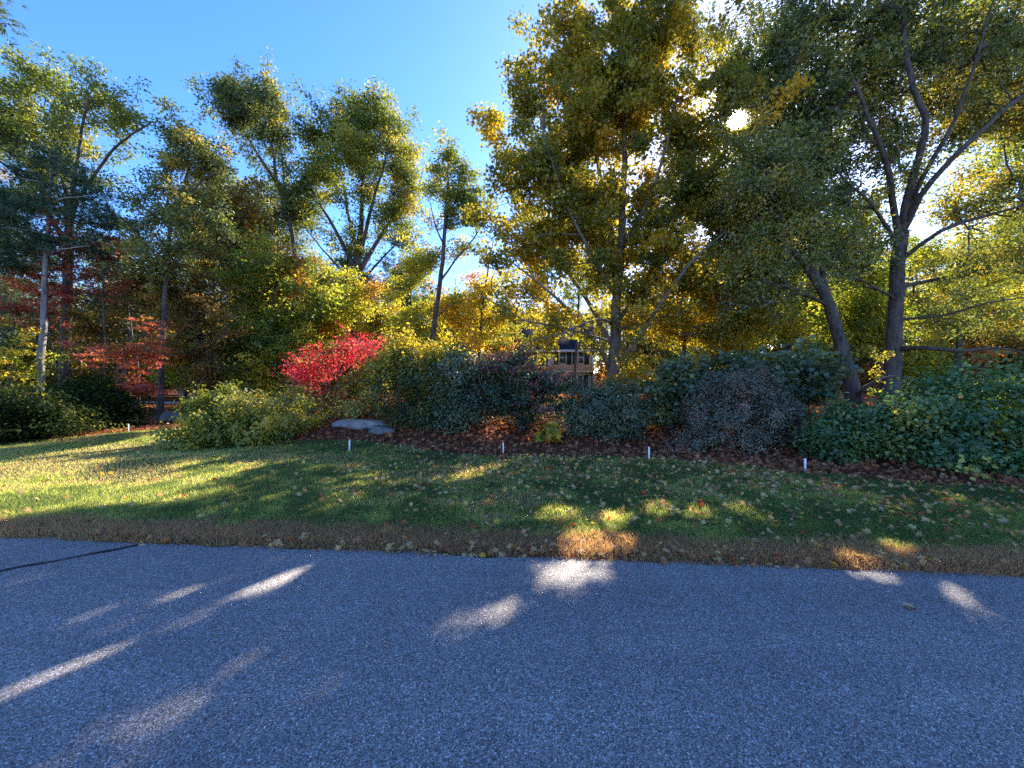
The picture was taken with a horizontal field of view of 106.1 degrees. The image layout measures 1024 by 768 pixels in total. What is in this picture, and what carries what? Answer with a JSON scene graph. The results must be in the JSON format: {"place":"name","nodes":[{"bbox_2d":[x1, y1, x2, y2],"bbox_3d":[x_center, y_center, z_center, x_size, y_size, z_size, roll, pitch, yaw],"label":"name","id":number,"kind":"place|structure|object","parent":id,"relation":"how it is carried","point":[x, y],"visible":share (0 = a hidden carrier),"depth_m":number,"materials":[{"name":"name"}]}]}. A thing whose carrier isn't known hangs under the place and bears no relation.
{"place":"outdoors","nodes":[
{"label":"outdoors","id":0,"kind":"place"},
{"bbox_2d":[362,322,439,428],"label":"tree","id":1,"kind":"object","parent":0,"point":[384,365],"visible":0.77,"depth_m":10.57,"materials":[{"name":"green plant"}]},
{"bbox_2d":[0,537,1023,767],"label":"road","id":2,"kind":"structure","parent":0,"point":[147,655],"depth_m":2.08,"materials":[{"name":"asphalt"}]},
{"bbox_2d":[0,542,143,570],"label":"road crack","id":3,"kind":"object","parent":2,"relation":"on","point":[71,557],"visible":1,"depth_m":3.34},
{"bbox_2d":[0,427,1023,577],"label":"grass","id":4,"kind":"structure","parent":0,"point":[985,562],"depth_m":4.34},
{"bbox_2d":[0,377,1023,571],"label":"ground","id":5,"kind":"structure","parent":0,"point":[175,397],"depth_m":5.90,"materials":[{"name":"plant"}]},
{"bbox_2d":[0,0,30,117],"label":"pine tree","id":6,"kind":"object","parent":5,"relation":"on","point":[4,12],"visible":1,"depth_m":13.18,"materials":[{"name":"green plant"}]},
{"bbox_2d":[0,320,31,389],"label":"undergrowth shrub","id":7,"kind":"object","parent":5,"relation":"on","point":[4,381],"visible":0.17,"depth_m":25.87,"materials":[{"name":"green plant"}]},
{"bbox_2d":[5,335,57,391],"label":"undergrowth shrub","id":8,"kind":"object","parent":5,"relation":"on","point":[46,380],"visible":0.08,"depth_m":29.71,"materials":[{"name":"green plant"}]},
{"bbox_2d":[0,278,74,367],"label":"maple tree","id":9,"kind":"object","parent":5,"relation":"on","point":[17,326],"visible":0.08,"depth_m":28.58,"materials":[{"name":"orange plant"}]},
{"bbox_2d":[0,326,78,397],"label":"maple tree","id":10,"kind":"object","parent":5,"relation":"on","point":[8,356],"visible":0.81,"depth_m":16.08,"materials":[{"name":"yellow plant"}]},
{"bbox_2d":[0,213,81,389],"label":"pine tree","id":11,"kind":"object","parent":5,"relation":"on","point":[14,334],"visible":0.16,"depth_m":23.66,"materials":[{"name":"plant"}]},
{"bbox_2d":[0,245,96,387],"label":"red maple tree","id":12,"kind":"object","parent":5,"relation":"on","point":[62,293],"visible":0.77,"depth_m":17.05,"materials":[{"name":"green plant"}]},
{"bbox_2d":[0,372,99,442],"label":"hedge shrub","id":13,"kind":"object","parent":5,"relation":"on","point":[19,420],"visible":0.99,"depth_m":9.83,"materials":[{"name":"green plant"}]},
{"bbox_2d":[0,297,137,373],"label":"maple tree","id":14,"kind":"object","parent":5,"relation":"on","point":[49,344],"visible":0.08,"depth_m":29.18,"materials":[{"name":"plant"}]},
{"bbox_2d":[45,348,97,389],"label":"undergrowth shrub","id":15,"kind":"object","parent":5,"relation":"on","point":[73,365],"visible":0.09,"depth_m":29.66,"materials":[{"name":"green plant"}]},
{"bbox_2d":[13,389,133,434],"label":"hedge shrub","id":16,"kind":"object","parent":5,"relation":"on","point":[92,424],"visible":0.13,"depth_m":11.11,"materials":[{"name":"green plant"}]},
{"bbox_2d":[0,134,147,396],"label":"pine tree","id":17,"kind":"object","parent":5,"relation":"on","point":[14,202],"visible":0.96,"depth_m":16.28,"materials":[{"name":"green plant"}]},
{"bbox_2d":[33,207,133,378],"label":"red maple tree","id":18,"kind":"object","parent":5,"relation":"on","point":[102,290],"visible":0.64,"depth_m":16.92,"materials":[{"name":"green plant"}]},
{"bbox_2d":[0,37,168,396],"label":"oak tree","id":19,"kind":"object","parent":5,"relation":"on","point":[19,121],"visible":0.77,"depth_m":19.53,"materials":[{"name":"green plant"}]},
{"bbox_2d":[26,358,146,428],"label":"hedge shrub","id":20,"kind":"object","parent":5,"relation":"on","point":[90,388],"visible":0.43,"depth_m":12.17,"materials":[{"name":"green plant"}]},
{"bbox_2d":[72,339,151,392],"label":"undergrowth shrub","id":21,"kind":"object","parent":5,"relation":"on","point":[110,366],"visible":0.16,"depth_m":29.37,"materials":[{"name":"green plant"}]},
{"bbox_2d":[46,247,178,404],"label":"maple tree","id":22,"kind":"object","parent":5,"relation":"on","point":[90,329],"visible":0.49,"depth_m":18.74,"materials":[{"name":"plant"}]},
{"bbox_2d":[48,201,176,390],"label":"pine tree","id":23,"kind":"object","parent":5,"relation":"on","point":[91,297],"visible":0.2,"depth_m":23.52,"materials":[{"name":"plant"}]},
{"bbox_2d":[54,316,175,397],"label":"red maple tree","id":24,"kind":"object","parent":5,"relation":"on","point":[138,387],"visible":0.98,"depth_m":13.39,"materials":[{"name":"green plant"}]},
{"bbox_2d":[76,379,163,428],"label":"hedge shrub","id":25,"kind":"object","parent":5,"relation":"on","point":[132,415],"visible":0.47,"depth_m":12.62,"materials":[{"name":"green plant"}]},
{"bbox_2d":[112,342,182,399],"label":"undergrowth shrub","id":26,"kind":"object","parent":5,"relation":"on","point":[149,379],"visible":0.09,"depth_m":29.35,"materials":[{"name":"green plant"}]},
{"bbox_2d":[88,94,244,419],"bbox_3d":[-13.295,-4.812,15.281,5.248,12.579,3.456,0,0,15],"label":"oak tree","id":27,"kind":"object","parent":5,"relation":"on","point":[209,166],"visible":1,"depth_m":14.91,"materials":[{"name":"green plant"}]},
{"bbox_2d":[158,411,187,421],"bbox_3d":[-12.943,1.329,14.775,1.082,0.596,0.766,0,0,11],"label":"boulder","id":28,"kind":"object","parent":5,"relation":"on","point":[166,415],"visible":0.35,"depth_m":14.52,"materials":[{"name":"stone"}]},
{"bbox_2d":[134,295,218,398],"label":"maple tree","id":29,"kind":"object","parent":5,"relation":"on","point":[185,391],"visible":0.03,"depth_m":29.89,"materials":[{"name":"plant"}]},
{"bbox_2d":[140,320,220,394],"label":"undergrowth shrub","id":30,"kind":"object","parent":5,"relation":"on","point":[171,373],"visible":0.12,"depth_m":26.63,"materials":[{"name":"green plant"}]},
{"bbox_2d":[125,250,259,399],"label":"maple tree","id":31,"kind":"object","parent":5,"relation":"on","point":[187,299],"visible":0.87,"depth_m":16.22,"materials":[{"name":"plant"}]},
{"bbox_2d":[136,142,301,397],"bbox_3d":[-16.492,-5.948,22.068,6.577,14.488,7.018,0,0,28],"label":"maple tree","id":32,"kind":"object","parent":5,"relation":"on","point":[243,216],"visible":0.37,"depth_m":21.80,"materials":[{"name":"plant"}]},
{"bbox_2d":[181,346,256,394],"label":"undergrowth shrub","id":33,"kind":"object","parent":5,"relation":"on","point":[204,388],"visible":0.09,"depth_m":26.53,"materials":[{"name":"green plant"}]},
{"bbox_2d":[160,170,299,358],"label":"oak tree","id":34,"kind":"object","parent":5,"relation":"on","point":[231,178],"visible":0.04,"depth_m":27.85,"materials":[{"name":"green plant"}]},
{"bbox_2d":[149,379,324,450],"bbox_3d":[-6.790,0.761,9.727,3.546,1.780,3.175,0,0,0],"label":"forsythia shrub","id":35,"kind":"object","parent":5,"relation":"on","point":[227,419],"visible":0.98,"depth_m":8.99,"materials":[{"name":"green plant"}]},
{"bbox_2d":[180,46,317,383],"bbox_3d":[-16.067,-9.405,23.843,7.732,21.414,4.810,0,0,0],"label":"oak tree","id":36,"kind":"object","parent":5,"relation":"on","point":[244,108],"visible":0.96,"depth_m":23.53,"materials":[{"name":"green plant"}]},
{"bbox_2d":[181,309,322,404],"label":"maple tree","id":37,"kind":"object","parent":5,"relation":"on","point":[272,352],"visible":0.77,"depth_m":17.64,"materials":[{"name":"green plant"}]},
{"bbox_2d":[217,358,328,415],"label":"bittersweet shrub","id":38,"kind":"object","parent":5,"relation":"on","point":[307,402],"visible":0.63,"depth_m":10.87,"materials":[{"name":"green plant"}]},
{"bbox_2d":[190,223,357,403],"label":"maple tree","id":39,"kind":"object","parent":5,"relation":"on","point":[326,300],"visible":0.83,"depth_m":18.33,"materials":[{"name":"green plant"}]},
{"bbox_2d":[219,148,331,398],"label":"oak tree","id":40,"kind":"object","parent":5,"relation":"on","point":[284,237],"visible":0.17,"depth_m":26.45,"materials":[{"name":"green plant"}]},
{"bbox_2d":[251,240,328,392],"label":"maple tree","id":41,"kind":"object","parent":5,"relation":"on","point":[298,261],"visible":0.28,"depth_m":19.48,"materials":[{"name":"green plant"}]},
{"bbox_2d":[276,329,362,393],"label":"undergrowth shrub","id":42,"kind":"object","parent":5,"relation":"on","point":[323,346],"visible":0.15,"depth_m":27.43,"materials":[{"name":"plant"}]},
{"bbox_2d":[299,237,346,339],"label":"maple tree","id":43,"kind":"object","parent":5,"relation":"on","point":[311,251],"visible":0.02,"depth_m":35.22,"materials":[{"name":"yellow plant"}]},
{"bbox_2d":[270,322,392,406],"bbox_3d":[-5.687,-0.554,12.372,3.702,2.784,2.159,0,0,0],"label":"burning bush","id":44,"kind":"object","parent":5,"relation":"on","point":[298,372],"visible":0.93,"depth_m":12.23,"materials":[{"name":"red plant"}]},
{"bbox_2d":[280,388,382,423],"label":"ground cover shrub","id":45,"kind":"object","parent":5,"relation":"on","point":[330,413],"visible":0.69,"depth_m":11.29,"materials":[{"name":"green plant"}]},
{"bbox_2d":[271,361,393,402],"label":"mixed shrub","id":46,"kind":"object","parent":5,"relation":"on","point":[352,388],"visible":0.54,"depth_m":13.35,"materials":[{"name":"green plant"}]},
{"bbox_2d":[283,261,403,392],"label":"maple tree","id":47,"kind":"object","parent":5,"relation":"on","point":[356,301],"visible":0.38,"depth_m":20.72,"materials":[{"name":"yellow plant"}]},
{"bbox_2d":[315,245,383,361],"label":"tree","id":48,"kind":"object","parent":5,"relation":"on","point":[342,262],"visible":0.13,"depth_m":26.56,"materials":[{"name":"green plant"}]},
{"bbox_2d":[315,327,383,390],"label":"undergrowth shrub","id":49,"kind":"object","parent":5,"relation":"on","point":[347,370],"visible":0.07,"depth_m":27.85,"materials":[{"name":"green plant"}]},
{"bbox_2d":[267,73,443,385],"bbox_3d":[-10.504,-9.336,24.924,11.727,21.264,6.776,0,0,0],"label":"oak tree","id":50,"kind":"object","parent":5,"relation":"on","point":[356,150],"visible":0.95,"depth_m":24.34,"materials":[{"name":"green plant"}]},
{"bbox_2d":[331,419,386,429],"bbox_3d":[-4.333,1.169,11.026,1.562,0.347,0.951,0,0,0],"label":"rock","id":51,"kind":"object","parent":5,"relation":"on","point":[359,424],"visible":0.69,"depth_m":10.68,"materials":[{"name":"stone"}]},
{"bbox_2d":[345,260,401,392],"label":"maple tree","id":52,"kind":"object","parent":5,"relation":"on","point":[374,291],"visible":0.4,"depth_m":21.70,"materials":[{"name":"green plant"}]},
{"bbox_2d":[368,425,395,433],"bbox_3d":[-3.561,1.308,10.541,0.817,0.377,0.591,0,0,1],"label":"rock","id":53,"kind":"object","parent":5,"relation":"on","point":[377,429],"visible":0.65,"depth_m":10.31,"materials":[{"name":"stone"}]},
{"bbox_2d":[351,278,444,391],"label":"maple tree","id":54,"kind":"object","parent":5,"relation":"on","point":[366,326],"visible":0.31,"depth_m":23.62,"materials":[{"name":"yellow plant"}]},
{"bbox_2d":[366,225,442,349],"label":"tree","id":55,"kind":"object","parent":5,"relation":"on","point":[423,287],"visible":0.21,"depth_m":29.33,"materials":[{"name":"green plant"}]},
{"bbox_2d":[355,327,464,434],"bbox_3d":[-2.746,-0.127,11.049,3.727,3.074,2.587,0,0,15],"label":"privet shrub","id":56,"kind":"object","parent":5,"relation":"on","point":[409,408],"visible":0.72,"depth_m":10.56,"materials":[{"name":"green plant"}]},
{"bbox_2d":[369,228,469,354],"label":"birch tree","id":57,"kind":"object","parent":5,"relation":"on","point":[414,263],"visible":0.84,"depth_m":18.64,"materials":[{"name":"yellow plant"}]},
{"bbox_2d":[418,292,470,351],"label":"maple tree","id":58,"kind":"object","parent":5,"relation":"on","point":[453,331],"visible":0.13,"depth_m":33.26,"materials":[{"name":"yellow plant"}]},
{"bbox_2d":[419,325,475,390],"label":"undergrowth shrub","id":59,"kind":"object","parent":5,"relation":"on","point":[447,336],"visible":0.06,"depth_m":25.73,"materials":[{"name":"yellow plant"}]},
{"bbox_2d":[416,267,499,347],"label":"maple tree","id":60,"kind":"object","parent":5,"relation":"on","point":[467,276],"visible":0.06,"depth_m":37.51,"materials":[{"name":"yellow plant"}]},
{"bbox_2d":[417,121,499,389],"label":"oak tree","id":61,"kind":"object","parent":5,"relation":"on","point":[455,193],"visible":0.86,"depth_m":17.82,"materials":[{"name":"green plant"}]},
{"bbox_2d":[420,336,508,437],"bbox_3d":[-1.327,0.054,10.393,2.647,2.637,2.347,0,0,0],"label":"viburnum shrub","id":62,"kind":"object","parent":5,"relation":"on","point":[460,369],"visible":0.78,"depth_m":9.97,"materials":[{"name":"green plant"}]},
{"bbox_2d":[418,225,561,358],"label":"maple tree","id":63,"kind":"object","parent":5,"relation":"on","point":[481,304],"visible":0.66,"depth_m":20.51,"materials":[{"name":"yellow plant"}]},
{"bbox_2d":[470,304,532,373],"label":"maple tree","id":64,"kind":"object","parent":5,"relation":"on","point":[495,346],"visible":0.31,"depth_m":32.87,"materials":[{"name":"yellow plant"}]},
{"bbox_2d":[0,434,1023,570],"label":"leaf litter","id":65,"kind":"object","parent":5,"relation":"on","point":[688,480],"visible":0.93,"depth_m":4.98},
{"bbox_2d":[0,393,1023,486],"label":"leaf mulch","id":66,"kind":"object","parent":5,"relation":"on","point":[866,466],"visible":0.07,"depth_m":8.31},
{"bbox_2d":[465,340,588,429],"bbox_3d":[0.417,0.057,10.028,3.228,2.450,2.528,0,0,0],"label":"winged spindle shrub","id":67,"kind":"object","parent":5,"relation":"on","point":[507,394],"visible":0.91,"depth_m":9.69,"materials":[{"name":"green plant"}]},
{"bbox_2d":[530,421,563,443],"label":"hosta plant","id":68,"kind":"object","parent":5,"relation":"on","point":[551,431],"visible":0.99,"depth_m":8.85,"materials":[{"name":"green plant"}]},
{"bbox_2d":[501,314,595,393],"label":"house","id":69,"kind":"structure","parent":5,"relation":"on","point":[565,362],"depth_m":38.00,"materials":[{"name":"beige"}]},
{"bbox_2d":[559,352,566,364],"bbox_3d":[5.001,-2.592,37.985,0.776,1.347,0.070,0,0,0],"label":"window","id":70,"kind":"structure","parent":69,"relation":"in","point":[563,355],"depth_m":37.98,"materials":[{"name":"grey glass"}]},
{"bbox_2d":[471,149,631,376],"bbox_3d":[2.585,-6.900,25.568,10.006,16.519,7.267,0,0,-25],"label":"maple tree","id":71,"kind":"object","parent":5,"relation":"on","point":[489,244],"visible":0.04,"depth_m":25.92,"materials":[{"name":"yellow plant"}]},
{"bbox_2d":[557,276,589,313],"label":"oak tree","id":72,"kind":"object","parent":5,"relation":"on","point":[572,300],"visible":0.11,"depth_m":51.70,"materials":[{"name":"green plant"}]},
{"bbox_2d":[579,281,611,371],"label":"maple tree","id":73,"kind":"object","parent":5,"relation":"on","point":[600,334],"visible":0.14,"depth_m":46.63,"materials":[{"name":"yellow plant"}]},
{"bbox_2d":[558,204,635,392],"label":"maple tree","id":74,"kind":"object","parent":5,"relation":"on","point":[602,298],"visible":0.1,"depth_m":22.91,"materials":[{"name":"yellow plant"}]},
{"bbox_2d":[551,374,660,442],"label":"rhododendron shrub","id":75,"kind":"object","parent":5,"relation":"on","point":[600,411],"visible":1,"depth_m":9.07,"materials":[{"name":"green plant"}]},
{"bbox_2d":[596,315,676,392],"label":"undergrowth shrub","id":76,"kind":"object","parent":5,"relation":"on","point":[646,352],"visible":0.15,"depth_m":26.41,"materials":[{"name":"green plant"}]},
{"bbox_2d":[458,0,818,395],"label":"maple tree","id":77,"kind":"object","parent":5,"relation":"on","point":[626,91],"visible":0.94,"depth_m":11.72,"materials":[{"name":"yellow plant"}]},
{"bbox_2d":[621,280,706,368],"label":"maple tree","id":78,"kind":"object","parent":5,"relation":"on","point":[661,348],"visible":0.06,"depth_m":28.26,"materials":[{"name":"yellow plant"}]},
{"bbox_2d":[633,351,726,432],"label":"bush","id":79,"kind":"object","parent":5,"relation":"on","point":[667,399],"visible":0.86,"depth_m":9.35,"materials":[{"name":"green plant"}]},
{"bbox_2d":[663,337,711,387],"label":"undergrowth shrub","id":80,"kind":"object","parent":5,"relation":"on","point":[689,351],"visible":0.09,"depth_m":24.95,"materials":[{"name":"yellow plant"}]},
{"bbox_2d":[621,217,773,369],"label":"maple tree","id":81,"kind":"object","parent":5,"relation":"on","point":[685,340],"visible":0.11,"depth_m":15.59,"materials":[{"name":"yellow plant"}]},
{"bbox_2d":[659,365,812,455],"bbox_3d":[4.965,0.569,8.522,3.714,2.130,2.305,0,0,0],"label":"cotoneaster shrub","id":82,"kind":"object","parent":5,"relation":"on","point":[750,406],"visible":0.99,"depth_m":8.17,"materials":[{"name":"green plant"}]},
{"bbox_2d":[692,238,824,368],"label":"maple tree","id":83,"kind":"object","parent":5,"relation":"on","point":[786,330],"visible":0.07,"depth_m":16.28,"materials":[{"name":"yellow plant"}]},
{"bbox_2d":[661,108,872,387],"bbox_3d":[13.732,-7.686,21.938,10.177,17.324,6.466,0,0,0],"label":"oak tree","id":84,"kind":"object","parent":5,"relation":"on","point":[745,161],"visible":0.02,"depth_m":21.41,"materials":[{"name":"green plant"}]},
{"bbox_2d":[672,0,871,377],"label":"oak tree","id":85,"kind":"object","parent":5,"relation":"on","point":[747,30],"visible":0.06,"depth_m":18.49,"materials":[{"name":"green plant"}]},
{"bbox_2d":[687,333,864,413],"bbox_3d":[6.379,-0.035,9.424,4.182,2.388,2.179,0,0,0],"label":"bush","id":86,"kind":"object","parent":5,"relation":"on","point":[808,382],"visible":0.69,"depth_m":9.26,"materials":[{"name":"green plant"}]},
{"bbox_2d":[767,227,840,350],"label":"maple tree","id":87,"kind":"object","parent":5,"relation":"on","point":[805,304],"visible":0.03,"depth_m":28.48,"materials":[{"name":"yellow plant"}]},
{"bbox_2d":[699,72,909,403],"bbox_3d":[7.412,-3.695,10.345,4.615,8.786,4.164,0,0,45],"label":"oak tree","id":88,"kind":"object","parent":5,"relation":"on","point":[779,214],"visible":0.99,"depth_m":10.25,"materials":[{"name":"green plant"}]},
{"bbox_2d":[765,332,875,391],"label":"undergrowth shrub","id":89,"kind":"object","parent":5,"relation":"on","point":[795,349],"visible":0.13,"depth_m":25.70,"materials":[{"name":"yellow plant"}]},
{"bbox_2d":[776,272,888,392],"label":"maple tree","id":90,"kind":"object","parent":5,"relation":"on","point":[837,296],"visible":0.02,"depth_m":29.48,"materials":[{"name":"yellow plant"}]},
{"bbox_2d":[782,391,939,463],"bbox_3d":[6.748,0.894,7.366,2.625,1.495,1.693,0,0,0],"label":"bittersweet shrub","id":91,"kind":"object","parent":5,"relation":"on","point":[846,432],"visible":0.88,"depth_m":7.14,"materials":[{"name":"green plant"}]},
{"bbox_2d":[815,327,909,392],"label":"undergrowth shrub","id":92,"kind":"object","parent":5,"relation":"on","point":[865,366],"visible":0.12,"depth_m":24.33,"materials":[{"name":"green plant"}]},
{"bbox_2d":[794,175,936,394],"bbox_3d":[15.363,-4.371,17.092,4.915,10.411,4.940,0,0,-17],"label":"oak tree","id":93,"kind":"object","parent":5,"relation":"on","point":[859,320],"visible":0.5,"depth_m":16.55,"materials":[{"name":"green plant"}]},
{"bbox_2d":[710,0,1023,399],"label":"oak tree","id":94,"kind":"object","parent":5,"relation":"on","point":[978,65],"visible":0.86,"depth_m":11.94,"materials":[{"name":"green plant"}]},
{"bbox_2d":[866,346,894,405],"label":"bittersweet vine","id":95,"kind":"object","parent":5,"relation":"on","point":[882,357],"visible":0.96,"depth_m":9.59,"materials":[{"name":"yellow plant"}]},
{"bbox_2d":[847,234,949,360],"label":"maple tree","id":96,"kind":"object","parent":5,"relation":"on","point":[917,291],"visible":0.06,"depth_m":29.79,"materials":[{"name":"green plant"}]},
{"bbox_2d":[867,323,967,390],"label":"undergrowth shrub","id":97,"kind":"object","parent":5,"relation":"on","point":[921,359],"visible":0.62,"depth_m":24.40,"materials":[{"name":"green plant"}]},
{"bbox_2d":[864,347,1023,480],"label":"bittersweet shrub","id":98,"kind":"object","parent":5,"relation":"on","point":[946,422],"visible":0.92,"depth_m":6.46,"materials":[{"name":"green plant"}]},
{"bbox_2d":[884,222,1023,389],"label":"oak tree","id":99,"kind":"object","parent":5,"relation":"on","point":[936,252],"visible":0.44,"depth_m":21.64,"materials":[{"name":"green plant"}]},
{"bbox_2d":[903,0,1023,232],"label":"oak tree","id":100,"kind":"object","parent":5,"relation":"on","point":[1000,159],"visible":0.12,"depth_m":20.04,"materials":[{"name":"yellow plant"}]},
{"bbox_2d":[923,314,1023,391],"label":"undergrowth shrub","id":101,"kind":"object","parent":5,"relation":"on","point":[981,344],"visible":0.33,"depth_m":24.80,"materials":[{"name":"green plant"}]},
{"bbox_2d":[954,167,1023,344],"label":"oak tree","id":102,"kind":"object","parent":5,"relation":"on","point":[1012,234],"visible":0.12,"depth_m":25.97,"materials":[{"name":"green plant"}]},
{"bbox_2d":[974,316,1023,383],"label":"undergrowth shrub","id":103,"kind":"object","parent":5,"relation":"on","point":[1017,342],"visible":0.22,"depth_m":24.26,"materials":[{"name":"green plant"}]},
{"bbox_2d":[976,393,1023,458],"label":"bittersweet vine","id":104,"kind":"object","parent":5,"relation":"on","point":[1002,434],"visible":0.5,"depth_m":6.26,"materials":[{"name":"green plant"}]},
{"bbox_2d":[0,0,1023,373],"label":"sky","id":105,"kind":"structure","parent":0,"point":[439,57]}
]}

